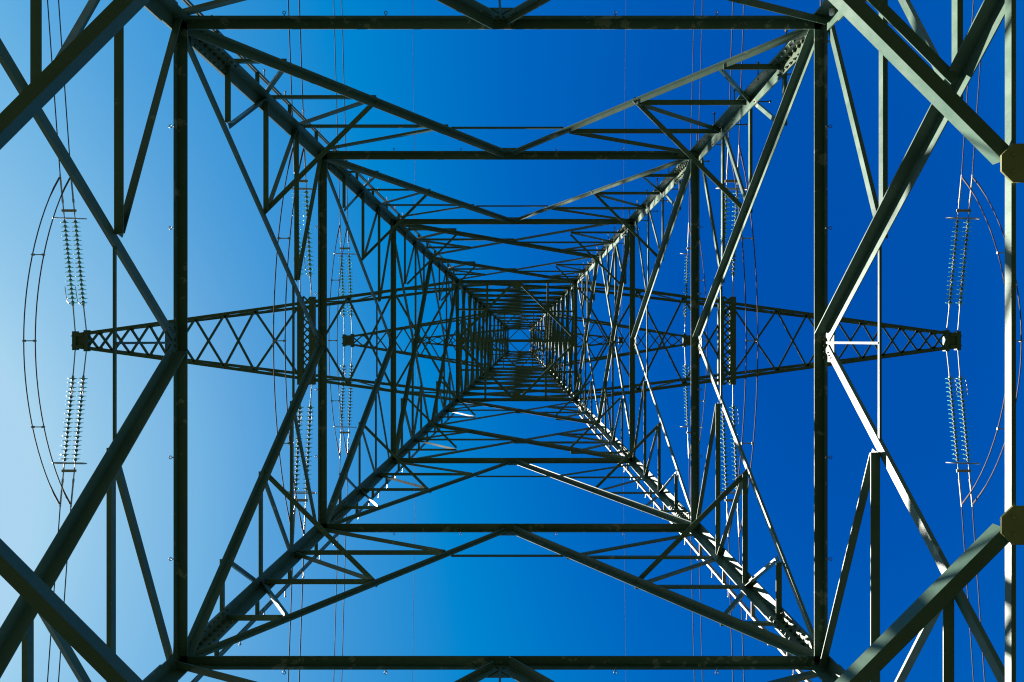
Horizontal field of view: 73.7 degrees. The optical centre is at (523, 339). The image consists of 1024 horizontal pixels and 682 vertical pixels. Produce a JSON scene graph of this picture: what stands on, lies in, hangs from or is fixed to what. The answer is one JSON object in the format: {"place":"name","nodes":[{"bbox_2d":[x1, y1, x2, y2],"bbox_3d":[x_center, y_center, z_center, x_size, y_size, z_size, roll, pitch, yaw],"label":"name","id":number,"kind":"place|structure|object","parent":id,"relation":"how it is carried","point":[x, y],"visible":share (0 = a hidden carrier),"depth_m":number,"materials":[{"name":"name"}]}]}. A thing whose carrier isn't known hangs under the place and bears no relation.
{"place":"outdoors","nodes":[
{"label":"outdoors","id":0,"kind":"place"},
{"bbox_2d":[0,0,1023,681],"label":"sky","id":1,"kind":"structure","parent":0,"point":[464,606],"materials":[{"name":"blue"}]},
{"bbox_3d":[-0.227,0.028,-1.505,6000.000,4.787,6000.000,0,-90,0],"label":"ground","id":2,"kind":"structure","parent":0,"visible":0},
{"bbox_2d":[0,0,1023,681],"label":"transmission tower","id":3,"kind":"structure","parent":2,"relation":"on","point":[942,86],"depth_m":7.70,"materials":[{"name":"grey metal"}]},
{"bbox_2d":[52,175,87,330],"bbox_3d":[-14.487,-2.739,21.977,1.016,0.556,5.030,0,-81,0],"label":"tension insulator","id":4,"kind":"object","parent":3,"relation":"attached to","point":[79,262],"visible":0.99,"depth_m":21.93,"materials":[{"name":"metal"}]},
{"bbox_2d":[22,177,71,503],"bbox_3d":[-14.487,0.028,20.805,0.385,1.626,10.361,0,-90,0],"label":"jumper loop","id":5,"kind":"object","parent":4,"relation":"hanging from","point":[35,340],"visible":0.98,"depth_m":20.37,"materials":[{"name":"metal"}]},
{"bbox_2d":[47,0,60,174],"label":"conductor wire","id":6,"kind":"object","parent":4,"relation":"attached to","point":[51,61],"visible":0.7,"depth_m":21.20,"materials":[{"name":"metal"}]},
{"bbox_2d":[58,0,69,154],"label":"conductor wire","id":7,"kind":"object","parent":4,"relation":"attached to","point":[64,86],"visible":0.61,"depth_m":21.33,"materials":[{"name":"metal"}]},
{"bbox_2d":[54,350,87,506],"bbox_3d":[-14.487,2.795,21.977,1.016,0.556,5.030,0,-99,0],"label":"tension insulator","id":8,"kind":"object","parent":3,"relation":"attached to","point":[68,423],"visible":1,"depth_m":21.93,"materials":[{"name":"glass"}]},
{"bbox_2d":[47,507,60,681],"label":"conductor wire","id":9,"kind":"object","parent":8,"relation":"attached to","point":[54,591],"visible":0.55,"depth_m":21.14,"materials":[{"name":"metal"}]},
{"bbox_2d":[58,507,70,681],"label":"conductor wire","id":10,"kind":"object","parent":8,"relation":"attached to","point":[64,601],"visible":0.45,"depth_m":21.29,"materials":[{"name":"metal"}]},
{"bbox_2d":[287,384,316,534],"bbox_3d":[-7.107,3.735,21.977,1.016,0.556,5.030,0,-99,0],"label":"tension insulator","id":11,"kind":"object","parent":3,"relation":"attached to","point":[297,452],"visible":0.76,"depth_m":21.94,"materials":[{"name":"glass"}]},
{"bbox_2d":[288,568,292,681],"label":"conductor wire","id":12,"kind":"object","parent":11,"relation":"attached to","point":[290,622],"visible":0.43,"depth_m":21.30,"materials":[{"name":"metal"}]},
{"bbox_2d":[299,559,303,681],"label":"conductor wire","id":13,"kind":"object","parent":11,"relation":"attached to","point":[301,620],"visible":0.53,"depth_m":21.30,"materials":[{"name":"metal"}]},
{"bbox_2d":[292,145,316,296],"bbox_3d":[-7.107,-3.679,21.977,1.016,0.556,5.030,0,-81,0],"label":"tension insulator","id":14,"kind":"object","parent":3,"relation":"attached to","point":[306,192],"visible":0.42,"depth_m":21.97,"materials":[{"name":"metal"}]},
{"bbox_2d":[272,147,304,533],"bbox_3d":[-7.107,0.028,20.730,0.385,1.776,12.241,0,-90,0],"label":"jumper loop","id":15,"kind":"object","parent":14,"relation":"hanging from","point":[278,238],"visible":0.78,"depth_m":20.16,"materials":[{"name":"metal"}]},
{"bbox_2d":[288,0,293,144],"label":"conductor wire","id":16,"kind":"object","parent":14,"relation":"attached to","point":[290,61],"visible":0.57,"depth_m":21.30,"materials":[{"name":"metal"}]},
{"bbox_2d":[299,0,303,109],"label":"conductor wire","id":17,"kind":"object","parent":14,"relation":"attached to","point":[301,57],"visible":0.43,"depth_m":21.30,"materials":[{"name":"metal"}]},
{"bbox_2d":[333,223,356,333],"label":"tension insulator","id":18,"kind":"object","parent":3,"relation":"attached to","point":[342,282],"visible":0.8,"depth_m":30.32,"materials":[{"name":"metal"}]},
{"bbox_2d":[333,0,339,215],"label":"conductor wire","id":19,"kind":"object","parent":18,"relation":"attached to","point":[336,94],"visible":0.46,"depth_m":29.30,"materials":[{"name":"metal"}]},
{"bbox_2d":[328,225,347,455],"bbox_3d":[-7.887,0.028,29.126,0.385,1.776,10.201,0,-90,0],"label":"jumper loop","id":20,"kind":"object","parent":18,"relation":"hanging from","point":[336,340],"visible":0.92,"depth_m":28.66,"materials":[{"name":"metal"}]},
{"bbox_2d":[341,0,347,221],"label":"conductor wire","id":21,"kind":"object","parent":18,"relation":"attached to","point":[344,102],"visible":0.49,"depth_m":29.32,"materials":[{"name":"metal"}]},
{"bbox_2d":[333,346,356,457],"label":"tension insulator","id":22,"kind":"object","parent":3,"relation":"attached to","point":[342,398],"visible":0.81,"depth_m":30.29,"materials":[{"name":"glass"}]},
{"bbox_2d":[333,465,339,681],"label":"conductor wire","id":23,"kind":"object","parent":22,"relation":"attached to","point":[336,594],"visible":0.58,"depth_m":29.30,"materials":[{"name":"metal"}]},
{"bbox_2d":[341,474,347,681],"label":"conductor wire","id":24,"kind":"object","parent":22,"relation":"attached to","point":[344,591],"visible":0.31,"depth_m":29.31,"materials":[{"name":"metal"}]},
{"bbox_2d":[412,0,416,681],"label":"earth wire","id":25,"kind":"object","parent":3,"relation":"attached to","point":[416,389],"visible":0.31,"depth_m":37.08,"materials":[{"name":"metal"}]},
{"bbox_2d":[621,37,625,643],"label":"earth wire","id":26,"kind":"object","parent":3,"relation":"attached to","point":[621,341],"visible":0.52,"depth_m":37.25,"materials":[{"name":"metal"}]},
{"bbox_2d":[680,347,702,457],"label":"tension insulator","id":27,"kind":"object","parent":3,"relation":"attached to","point":[686,401],"visible":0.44,"depth_m":30.29,"materials":[{"name":"glass"}]},
{"bbox_2d":[688,458,694,681],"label":"conductor wire","id":28,"kind":"object","parent":27,"relation":"attached to","point":[691,575],"visible":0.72,"depth_m":29.38,"materials":[{"name":"metal"}]},
{"bbox_2d":[699,559,702,681],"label":"conductor wire","id":29,"kind":"object","parent":27,"relation":"attached to","point":[701,624],"visible":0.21,"depth_m":29.20,"materials":[{"name":"metal"}]},
{"bbox_2d":[680,223,702,333],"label":"tension insulator","id":30,"kind":"object","parent":3,"relation":"attached to","point":[686,279],"visible":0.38,"depth_m":30.29,"materials":[{"name":"metal"}]},
{"bbox_2d":[688,0,694,222],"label":"conductor wire","id":31,"kind":"object","parent":30,"relation":"attached to","point":[691,105],"visible":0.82,"depth_m":29.39,"materials":[{"name":"metal"}]},
{"bbox_2d":[689,225,707,455],"bbox_3d":[7.433,0.028,29.126,0.385,1.776,10.201,0,-90,0],"label":"jumper loop","id":32,"kind":"object","parent":30,"relation":"hanging from","point":[702,340],"visible":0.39,"depth_m":28.74,"materials":[{"name":"metal"}]},
{"bbox_2d":[698,0,702,140],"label":"conductor wire","id":33,"kind":"object","parent":30,"relation":"attached to","point":[700,64],"visible":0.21,"depth_m":29.27,"materials":[{"name":"metal"}]},
{"bbox_2d":[720,385,741,536],"bbox_3d":[6.653,3.735,21.977,1.016,0.556,5.030,0,-99,0],"label":"tension insulator","id":34,"kind":"object","parent":3,"relation":"attached to","point":[735,452],"visible":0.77,"depth_m":21.93,"materials":[{"name":"glass"}]},
{"bbox_2d":[728,537,733,681],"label":"conductor wire","id":35,"kind":"object","parent":34,"relation":"attached to","point":[731,615],"visible":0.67,"depth_m":21.27,"materials":[{"name":"metal"}]},
{"bbox_2d":[739,537,744,681],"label":"conductor wire","id":36,"kind":"object","parent":34,"relation":"attached to","point":[741,613],"visible":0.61,"depth_m":21.33,"materials":[{"name":"metal"}]},
{"bbox_2d":[728,147,758,533],"bbox_3d":[6.653,0.028,20.730,0.385,1.776,12.241,0,-90,0],"label":"jumper loop","id":37,"kind":"object","parent":34,"relation":"hanging from","point":[746,340],"visible":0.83,"depth_m":20.10,"materials":[{"name":"metal"}]},
{"bbox_2d":[716,145,746,296],"bbox_3d":[6.653,-3.679,21.977,1.016,0.556,5.030,0,-81,0],"label":"tension insulator","id":38,"kind":"object","parent":3,"relation":"attached to","point":[733,264],"visible":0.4,"depth_m":21.86,"materials":[{"name":"metal"}]},
{"bbox_2d":[728,2,733,138],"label":"conductor wire","id":39,"kind":"object","parent":38,"relation":"attached to","point":[731,56],"visible":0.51,"depth_m":21.27,"materials":[{"name":"metal"}]},
{"bbox_2d":[739,5,743,144],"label":"conductor wire","id":40,"kind":"object","parent":38,"relation":"attached to","point":[741,72],"visible":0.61,"depth_m":21.34,"materials":[{"name":"metal"}]},
{"bbox_2d":[945,350,979,506],"bbox_3d":[14.033,2.795,21.977,1.016,0.556,5.030,0,-99,0],"label":"tension insulator","id":41,"kind":"object","parent":3,"relation":"attached to","point":[963,414],"visible":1,"depth_m":21.93,"materials":[{"name":"glass"}]},
{"bbox_2d":[961,507,973,681],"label":"conductor wire","id":42,"kind":"object","parent":41,"relation":"attached to","point":[967,596],"visible":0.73,"depth_m":21.30,"materials":[{"name":"metal"}]},
{"bbox_2d":[972,507,984,681],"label":"conductor wire","id":43,"kind":"object","parent":41,"relation":"attached to","point":[978,593],"visible":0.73,"depth_m":21.30,"materials":[{"name":"metal"}]},
{"bbox_2d":[945,175,979,330],"bbox_3d":[14.033,-2.739,21.977,1.016,0.556,5.030,0,-81,0],"label":"tension insulator","id":44,"kind":"object","parent":3,"relation":"attached to","point":[953,262],"visible":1,"depth_m":21.93,"materials":[{"name":"metal"}]},
{"bbox_2d":[961,0,973,174],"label":"conductor wire","id":45,"kind":"object","parent":44,"relation":"attached to","point":[966,102],"visible":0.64,"depth_m":21.35,"materials":[{"name":"metal"}]},
{"bbox_2d":[972,61,980,174],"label":"conductor wire","id":46,"kind":"object","parent":44,"relation":"attached to","point":[976,112],"visible":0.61,"depth_m":21.35,"materials":[{"name":"metal"}]},
{"bbox_2d":[961,177,1022,503],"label":"jumper loop","id":47,"kind":"object","parent":44,"relation":"hanging from","point":[1021,341],"visible":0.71,"depth_m":20.25,"materials":[{"name":"metal"}]}
]}

